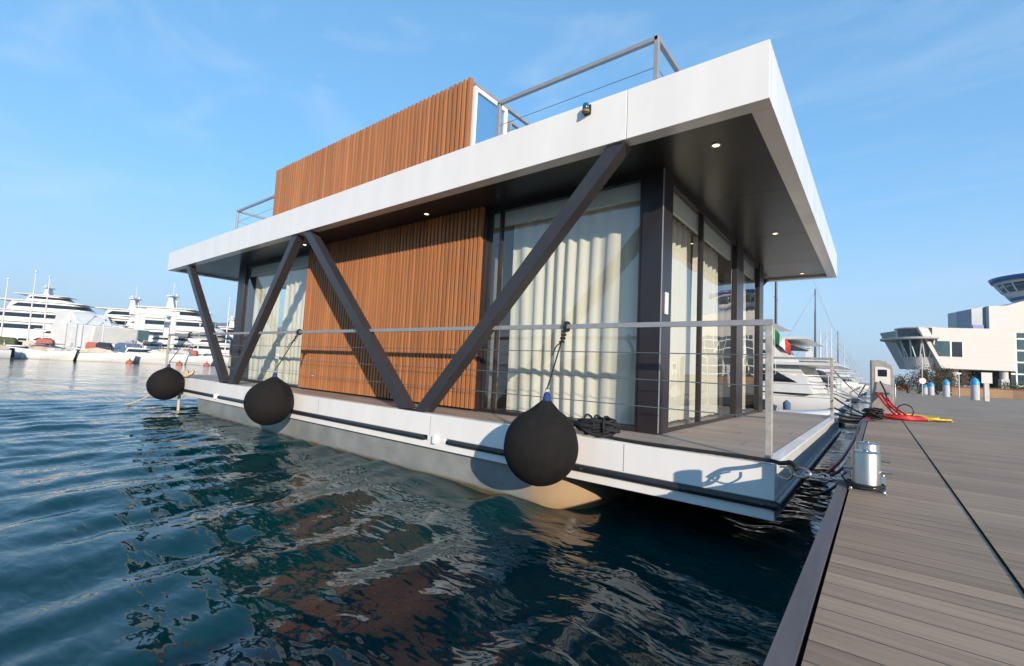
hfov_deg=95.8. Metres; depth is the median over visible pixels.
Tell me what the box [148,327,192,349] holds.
motor yacht
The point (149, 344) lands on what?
motor yacht
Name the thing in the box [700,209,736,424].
window
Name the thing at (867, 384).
shore
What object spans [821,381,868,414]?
mooring rope
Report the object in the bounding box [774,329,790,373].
flag
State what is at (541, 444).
fender
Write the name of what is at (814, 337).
sailing boat
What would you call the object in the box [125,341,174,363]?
motor boat
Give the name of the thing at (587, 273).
curtain
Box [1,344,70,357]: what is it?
motor boat
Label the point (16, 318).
superyacht
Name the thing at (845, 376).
motor yacht
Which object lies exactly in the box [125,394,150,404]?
mooring rope
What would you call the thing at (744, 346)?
curtain
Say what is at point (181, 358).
motor boat
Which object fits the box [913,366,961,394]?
shrub
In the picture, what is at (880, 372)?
meter window
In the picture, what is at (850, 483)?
rope loop
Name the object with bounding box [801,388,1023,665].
dock
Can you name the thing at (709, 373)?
curtain
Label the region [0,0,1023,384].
sky
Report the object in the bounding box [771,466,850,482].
mooring chain
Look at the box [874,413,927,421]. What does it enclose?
hose
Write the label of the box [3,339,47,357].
motor boat
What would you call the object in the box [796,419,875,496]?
power cable
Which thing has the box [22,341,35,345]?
covered pallet
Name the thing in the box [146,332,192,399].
fender
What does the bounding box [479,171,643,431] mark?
window
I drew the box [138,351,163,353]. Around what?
motor boat
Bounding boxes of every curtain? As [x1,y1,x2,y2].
[248,273,280,379]
[277,267,307,383]
[506,201,639,424]
[668,219,690,421]
[689,236,717,416]
[742,274,745,408]
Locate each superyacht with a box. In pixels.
[0,279,118,341]
[95,290,141,324]
[112,283,276,344]
[208,301,279,353]
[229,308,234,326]
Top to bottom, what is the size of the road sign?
3.122 m
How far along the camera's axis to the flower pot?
45.55 m
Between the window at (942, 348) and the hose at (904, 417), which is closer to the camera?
the hose at (904, 417)
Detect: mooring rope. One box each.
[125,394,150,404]
[177,370,194,409]
[607,436,798,471]
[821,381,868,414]
[824,388,869,403]
[833,369,869,404]
[834,397,872,417]
[834,407,861,416]
[834,412,862,418]
[834,416,860,421]
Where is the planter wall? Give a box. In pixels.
[951,386,1023,399]
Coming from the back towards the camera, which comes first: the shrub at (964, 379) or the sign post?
the shrub at (964, 379)
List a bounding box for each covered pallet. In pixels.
[0,336,17,345]
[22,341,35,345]
[36,338,54,344]
[65,346,80,349]
[85,342,95,348]
[96,342,111,349]
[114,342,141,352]
[170,350,190,353]
[183,350,197,356]
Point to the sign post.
(986, 379)
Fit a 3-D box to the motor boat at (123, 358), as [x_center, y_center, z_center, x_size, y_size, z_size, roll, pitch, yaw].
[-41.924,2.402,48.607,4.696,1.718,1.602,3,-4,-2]
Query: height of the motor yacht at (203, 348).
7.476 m
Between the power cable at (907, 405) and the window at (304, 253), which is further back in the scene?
the window at (304, 253)
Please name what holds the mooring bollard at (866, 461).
on the dock
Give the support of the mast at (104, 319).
on the quay
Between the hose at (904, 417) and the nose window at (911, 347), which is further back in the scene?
the nose window at (911, 347)
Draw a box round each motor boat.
[0,345,14,358]
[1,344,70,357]
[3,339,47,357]
[21,345,54,358]
[34,343,77,360]
[50,343,82,360]
[73,348,137,361]
[94,347,135,362]
[117,346,163,362]
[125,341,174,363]
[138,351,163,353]
[154,348,187,364]
[165,348,212,364]
[858,386,867,396]
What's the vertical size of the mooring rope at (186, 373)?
1.008 m
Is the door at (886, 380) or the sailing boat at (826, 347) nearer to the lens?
the door at (886, 380)
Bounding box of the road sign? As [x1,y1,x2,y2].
[918,354,926,394]
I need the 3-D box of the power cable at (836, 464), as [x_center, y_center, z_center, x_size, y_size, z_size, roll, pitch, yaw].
[4.521,1.438,6.252,0.408,0.466,5.216,-1,-6,41]
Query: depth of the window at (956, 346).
99.27 m
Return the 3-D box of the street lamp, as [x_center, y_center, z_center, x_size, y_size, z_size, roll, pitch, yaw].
[34.518,4.012,35.704,0.248,1.858,0.119,2,-4,14]
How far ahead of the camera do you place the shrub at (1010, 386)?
45.68 m
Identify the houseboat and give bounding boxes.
[165,34,840,520]
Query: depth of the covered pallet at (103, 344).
62.85 m
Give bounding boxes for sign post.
[981,372,991,400]
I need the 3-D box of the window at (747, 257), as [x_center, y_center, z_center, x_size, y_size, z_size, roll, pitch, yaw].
[4.350,0.028,8.486,0.060,2.890,1.400,-1,-6,38]
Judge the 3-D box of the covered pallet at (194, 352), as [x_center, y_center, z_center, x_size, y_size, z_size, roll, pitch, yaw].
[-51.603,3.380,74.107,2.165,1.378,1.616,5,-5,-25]
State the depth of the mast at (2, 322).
61.95 m
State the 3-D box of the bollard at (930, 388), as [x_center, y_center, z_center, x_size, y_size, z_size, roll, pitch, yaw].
[35.033,4.647,38.648,0.416,1.090,0.416,-1,-6,38]
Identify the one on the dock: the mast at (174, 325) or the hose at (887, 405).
the hose at (887, 405)
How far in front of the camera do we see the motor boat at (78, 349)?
47.37 m
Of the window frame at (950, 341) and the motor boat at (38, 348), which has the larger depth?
the window frame at (950, 341)
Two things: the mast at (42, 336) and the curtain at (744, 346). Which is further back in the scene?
the mast at (42, 336)
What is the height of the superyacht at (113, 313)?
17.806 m
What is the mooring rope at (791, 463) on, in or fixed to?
attached to the houseboat
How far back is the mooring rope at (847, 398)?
14.98 m
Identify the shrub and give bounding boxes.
[894,369,941,393]
[894,375,921,392]
[908,362,951,391]
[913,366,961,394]
[925,366,976,394]
[995,381,1023,389]
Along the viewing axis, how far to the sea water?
3.32 m
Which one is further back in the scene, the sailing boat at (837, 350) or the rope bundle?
the sailing boat at (837, 350)
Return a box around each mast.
[0,278,9,336]
[26,270,37,340]
[41,276,51,337]
[101,318,105,341]
[171,301,177,349]
[224,298,230,355]
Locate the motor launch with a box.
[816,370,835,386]
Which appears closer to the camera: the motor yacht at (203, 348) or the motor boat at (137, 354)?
the motor boat at (137, 354)
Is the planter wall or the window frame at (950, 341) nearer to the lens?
the planter wall
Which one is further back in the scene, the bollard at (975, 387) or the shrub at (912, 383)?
the shrub at (912, 383)
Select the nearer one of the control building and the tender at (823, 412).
the tender at (823, 412)
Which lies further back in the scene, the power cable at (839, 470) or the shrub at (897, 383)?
the shrub at (897, 383)
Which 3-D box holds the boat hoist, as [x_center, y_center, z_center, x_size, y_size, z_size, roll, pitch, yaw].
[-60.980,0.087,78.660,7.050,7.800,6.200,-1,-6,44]
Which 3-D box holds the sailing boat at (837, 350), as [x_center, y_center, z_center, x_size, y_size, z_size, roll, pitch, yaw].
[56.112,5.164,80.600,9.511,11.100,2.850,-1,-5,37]
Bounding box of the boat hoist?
[129,308,179,347]
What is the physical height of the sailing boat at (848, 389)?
16.650 m
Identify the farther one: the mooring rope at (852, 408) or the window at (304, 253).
the window at (304, 253)
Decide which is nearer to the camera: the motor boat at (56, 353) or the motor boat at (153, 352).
the motor boat at (56, 353)
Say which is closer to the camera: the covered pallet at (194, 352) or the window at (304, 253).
the window at (304, 253)
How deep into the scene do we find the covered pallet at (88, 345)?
65.01 m
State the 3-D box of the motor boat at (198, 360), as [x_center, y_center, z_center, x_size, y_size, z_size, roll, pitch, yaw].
[-36.868,2.814,52.396,5.585,2.044,1.905,4,-5,-18]
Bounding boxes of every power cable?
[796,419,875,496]
[823,417,867,475]
[824,417,870,476]
[879,381,890,408]
[896,404,913,415]
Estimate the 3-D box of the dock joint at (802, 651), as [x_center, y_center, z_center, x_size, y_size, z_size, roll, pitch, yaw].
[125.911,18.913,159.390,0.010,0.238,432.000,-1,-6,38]
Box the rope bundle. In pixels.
[573,414,621,437]
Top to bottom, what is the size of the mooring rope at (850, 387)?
0.802 m
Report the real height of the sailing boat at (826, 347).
9.000 m
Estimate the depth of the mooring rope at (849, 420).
8.44 m
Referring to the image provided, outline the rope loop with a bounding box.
[841,472,885,490]
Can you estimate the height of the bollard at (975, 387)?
1.338 m
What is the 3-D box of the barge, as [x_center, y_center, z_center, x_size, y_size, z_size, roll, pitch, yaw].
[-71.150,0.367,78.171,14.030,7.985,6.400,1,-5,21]
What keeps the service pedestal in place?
on the dock
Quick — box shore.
[858,382,918,387]
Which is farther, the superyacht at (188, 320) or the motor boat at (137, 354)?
the superyacht at (188, 320)
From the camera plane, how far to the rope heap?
7.60 m
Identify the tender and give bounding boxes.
[763,399,841,421]
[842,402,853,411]
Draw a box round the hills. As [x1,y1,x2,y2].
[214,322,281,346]
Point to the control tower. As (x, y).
(1010, 288)
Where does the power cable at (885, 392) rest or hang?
hanging from the service pedestal
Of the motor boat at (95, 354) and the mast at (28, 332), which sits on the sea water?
the motor boat at (95, 354)
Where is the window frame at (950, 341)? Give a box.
[950,341,951,356]
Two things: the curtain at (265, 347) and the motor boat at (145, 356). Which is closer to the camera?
the curtain at (265, 347)
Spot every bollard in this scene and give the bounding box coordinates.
[843,441,891,495]
[923,385,927,394]
[928,382,933,394]
[942,379,949,396]
[970,377,979,399]
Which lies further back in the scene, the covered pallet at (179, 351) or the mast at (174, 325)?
the mast at (174, 325)
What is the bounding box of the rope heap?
[861,407,884,419]
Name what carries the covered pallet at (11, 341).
on the quay
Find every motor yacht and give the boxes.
[21,328,52,340]
[119,319,189,349]
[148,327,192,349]
[192,323,229,355]
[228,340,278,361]
[763,324,862,423]
[797,346,844,413]
[798,347,857,401]
[834,363,866,394]
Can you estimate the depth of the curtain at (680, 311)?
6.14 m
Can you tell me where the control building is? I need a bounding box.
[880,301,1023,391]
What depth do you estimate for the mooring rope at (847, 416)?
8.58 m
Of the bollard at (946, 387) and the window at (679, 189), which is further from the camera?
the bollard at (946, 387)
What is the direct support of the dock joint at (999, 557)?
on the dock
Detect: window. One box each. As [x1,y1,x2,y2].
[238,250,308,387]
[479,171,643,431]
[668,178,703,431]
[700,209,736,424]
[742,250,758,414]
[878,369,886,376]
[894,339,937,357]
[931,341,949,356]
[952,342,961,356]
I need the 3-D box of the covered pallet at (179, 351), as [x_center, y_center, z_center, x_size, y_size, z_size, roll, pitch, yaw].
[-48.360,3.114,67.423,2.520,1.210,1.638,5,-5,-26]
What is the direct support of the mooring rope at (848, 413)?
attached to the houseboat
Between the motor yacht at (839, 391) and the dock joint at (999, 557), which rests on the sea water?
the motor yacht at (839, 391)
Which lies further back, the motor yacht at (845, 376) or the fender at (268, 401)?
the motor yacht at (845, 376)
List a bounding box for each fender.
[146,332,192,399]
[243,329,301,424]
[504,321,577,485]
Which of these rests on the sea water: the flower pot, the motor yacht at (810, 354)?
the motor yacht at (810, 354)
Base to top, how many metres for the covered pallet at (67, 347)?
1.035 m
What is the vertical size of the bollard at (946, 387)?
1.288 m
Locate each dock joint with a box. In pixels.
[796,421,867,665]
[902,420,1023,593]
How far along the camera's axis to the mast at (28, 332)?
63.79 m
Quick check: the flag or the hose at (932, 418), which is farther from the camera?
the flag
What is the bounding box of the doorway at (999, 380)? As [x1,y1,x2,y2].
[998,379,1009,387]
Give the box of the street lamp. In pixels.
[956,373,960,396]
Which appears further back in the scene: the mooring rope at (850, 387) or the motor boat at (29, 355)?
the motor boat at (29, 355)
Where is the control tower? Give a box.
[988,273,1023,302]
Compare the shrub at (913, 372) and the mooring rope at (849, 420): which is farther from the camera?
the shrub at (913, 372)
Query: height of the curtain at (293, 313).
2.610 m
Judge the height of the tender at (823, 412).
0.900 m
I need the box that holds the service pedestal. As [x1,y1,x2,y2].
[870,360,895,413]
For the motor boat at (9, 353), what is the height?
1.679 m
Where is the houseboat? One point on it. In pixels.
(395, 234)
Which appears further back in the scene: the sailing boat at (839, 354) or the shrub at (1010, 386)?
the sailing boat at (839, 354)
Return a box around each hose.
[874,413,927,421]
[876,392,908,415]
[891,413,953,421]
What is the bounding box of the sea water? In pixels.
[0,358,869,665]
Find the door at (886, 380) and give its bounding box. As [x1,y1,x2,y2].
[875,367,889,384]
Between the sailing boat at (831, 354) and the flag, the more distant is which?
the sailing boat at (831, 354)
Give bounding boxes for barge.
[44,310,137,348]
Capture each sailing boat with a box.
[771,280,857,400]
[790,289,863,393]
[818,329,864,384]
[819,329,865,394]
[819,330,856,373]
[825,331,867,387]
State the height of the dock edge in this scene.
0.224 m
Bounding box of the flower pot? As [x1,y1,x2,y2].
[899,384,908,392]
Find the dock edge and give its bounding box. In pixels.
[763,406,869,665]
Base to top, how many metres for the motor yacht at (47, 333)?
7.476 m
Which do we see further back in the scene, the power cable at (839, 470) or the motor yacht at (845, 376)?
the motor yacht at (845, 376)
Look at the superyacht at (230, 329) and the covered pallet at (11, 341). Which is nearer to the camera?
the covered pallet at (11, 341)
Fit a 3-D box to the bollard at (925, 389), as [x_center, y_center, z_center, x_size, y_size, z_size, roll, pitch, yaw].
[37.146,5.099,41.612,0.416,0.842,0.416,-1,-6,38]
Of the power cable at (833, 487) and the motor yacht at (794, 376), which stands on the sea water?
the motor yacht at (794, 376)
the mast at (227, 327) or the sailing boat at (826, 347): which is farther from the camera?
the mast at (227, 327)
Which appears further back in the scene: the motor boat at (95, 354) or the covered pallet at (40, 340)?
the covered pallet at (40, 340)

